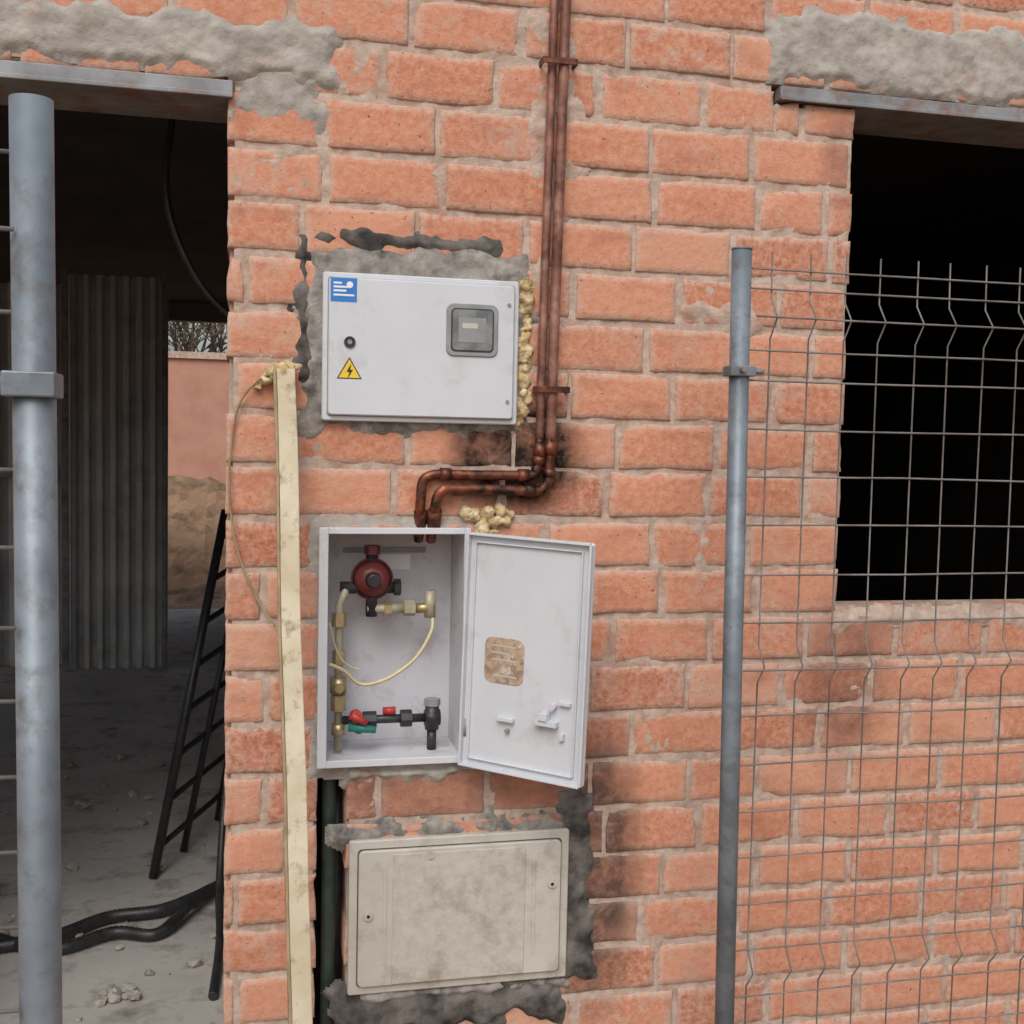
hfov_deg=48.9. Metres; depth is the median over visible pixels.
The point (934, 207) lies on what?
rooms
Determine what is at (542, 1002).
cement patch
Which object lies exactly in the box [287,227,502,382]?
cement dark rim
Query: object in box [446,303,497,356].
inspection window
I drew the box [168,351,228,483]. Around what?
brick boundary wall
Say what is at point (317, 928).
chase back
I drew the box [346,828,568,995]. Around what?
utility cabinet
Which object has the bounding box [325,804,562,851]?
cement top
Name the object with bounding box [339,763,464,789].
cement ledge
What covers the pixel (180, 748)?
step ladder
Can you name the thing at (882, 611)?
window sill cement
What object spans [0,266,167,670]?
corrugated metal sheet
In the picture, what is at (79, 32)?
door lintel cement
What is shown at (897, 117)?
window steel lintel
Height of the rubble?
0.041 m
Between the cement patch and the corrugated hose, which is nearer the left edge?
the corrugated hose
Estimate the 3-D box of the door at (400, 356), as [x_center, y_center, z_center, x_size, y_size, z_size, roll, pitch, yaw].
[-0.192,-0.349,2.423,0.401,0.289,0.009,0,4,-13]
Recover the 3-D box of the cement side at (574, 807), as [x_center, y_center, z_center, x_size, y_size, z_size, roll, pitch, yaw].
[0.154,0.868,2.612,0.135,0.495,0.024,0,4,-13]
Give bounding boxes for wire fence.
[0,93,63,1023]
[714,246,1023,1023]
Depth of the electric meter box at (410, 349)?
2.42 m
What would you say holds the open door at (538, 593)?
in the gas regulator box at (466, 647)
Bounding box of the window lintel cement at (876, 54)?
[764,5,1023,109]
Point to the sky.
(208, 342)
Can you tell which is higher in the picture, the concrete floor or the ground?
the ground
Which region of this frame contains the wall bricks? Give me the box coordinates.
[0,0,1023,1023]
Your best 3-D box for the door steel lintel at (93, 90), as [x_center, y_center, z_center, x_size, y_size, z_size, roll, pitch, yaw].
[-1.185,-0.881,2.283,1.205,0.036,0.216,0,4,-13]
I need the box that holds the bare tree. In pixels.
[168,321,226,352]
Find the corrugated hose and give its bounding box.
[0,771,225,1000]
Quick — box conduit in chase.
[320,778,342,1023]
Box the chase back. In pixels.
[313,778,321,1023]
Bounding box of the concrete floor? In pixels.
[0,609,225,1023]
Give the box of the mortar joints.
[12,0,1023,1023]
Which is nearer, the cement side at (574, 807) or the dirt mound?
the cement side at (574, 807)
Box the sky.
[168,321,226,352]
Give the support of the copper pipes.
attached to the wall bricks
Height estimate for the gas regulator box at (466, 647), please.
0.532 m
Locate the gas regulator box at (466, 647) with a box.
[317,527,595,788]
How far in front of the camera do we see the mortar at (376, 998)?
2.55 m
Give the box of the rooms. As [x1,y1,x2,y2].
[0,105,1023,600]
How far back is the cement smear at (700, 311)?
2.61 m
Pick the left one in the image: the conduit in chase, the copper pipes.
the conduit in chase
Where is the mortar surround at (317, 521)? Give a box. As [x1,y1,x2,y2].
[305,514,468,779]
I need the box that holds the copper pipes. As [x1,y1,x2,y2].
[413,0,577,543]
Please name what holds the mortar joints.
attached to the wall bricks
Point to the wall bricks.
(507, 192)
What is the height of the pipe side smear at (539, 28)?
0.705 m
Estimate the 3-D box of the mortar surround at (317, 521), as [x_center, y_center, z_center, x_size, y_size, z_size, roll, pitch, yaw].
[-0.268,0.291,2.477,0.395,0.595,0.014,0,4,-13]
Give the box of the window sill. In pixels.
[835,599,1023,627]
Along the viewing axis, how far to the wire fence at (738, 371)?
2.35 m
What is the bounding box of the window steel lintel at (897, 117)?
[773,86,1023,148]
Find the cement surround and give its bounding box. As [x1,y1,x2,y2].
[292,247,537,438]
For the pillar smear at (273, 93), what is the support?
attached to the wall bricks
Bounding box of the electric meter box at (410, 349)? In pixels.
[321,271,535,429]
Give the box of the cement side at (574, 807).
[555,788,597,979]
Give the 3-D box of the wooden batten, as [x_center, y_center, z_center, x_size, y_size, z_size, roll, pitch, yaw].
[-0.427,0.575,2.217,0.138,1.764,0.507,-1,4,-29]
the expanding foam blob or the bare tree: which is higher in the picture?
the bare tree
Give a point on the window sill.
(985, 603)
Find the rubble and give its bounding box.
[0,739,215,1023]
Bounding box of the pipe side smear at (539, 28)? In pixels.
[520,0,590,287]
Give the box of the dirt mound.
[168,475,225,601]
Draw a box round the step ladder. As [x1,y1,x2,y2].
[148,509,227,878]
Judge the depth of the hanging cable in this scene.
2.88 m
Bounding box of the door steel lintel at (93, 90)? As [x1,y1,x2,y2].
[0,60,232,122]
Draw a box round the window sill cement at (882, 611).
[828,602,1023,632]
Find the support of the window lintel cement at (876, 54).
attached to the wall bricks
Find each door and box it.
[328,277,514,418]
[458,532,595,788]
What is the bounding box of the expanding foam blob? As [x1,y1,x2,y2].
[458,502,514,533]
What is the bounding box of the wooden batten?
[228,360,312,1023]
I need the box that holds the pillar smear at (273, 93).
[226,71,330,134]
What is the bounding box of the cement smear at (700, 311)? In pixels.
[678,301,761,579]
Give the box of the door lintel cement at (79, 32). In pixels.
[0,0,343,91]
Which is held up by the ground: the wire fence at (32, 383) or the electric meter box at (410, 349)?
the wire fence at (32, 383)
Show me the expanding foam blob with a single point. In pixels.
(484, 519)
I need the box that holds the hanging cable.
[162,119,228,317]
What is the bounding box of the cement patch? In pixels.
[321,979,565,1023]
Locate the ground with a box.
[168,598,225,608]

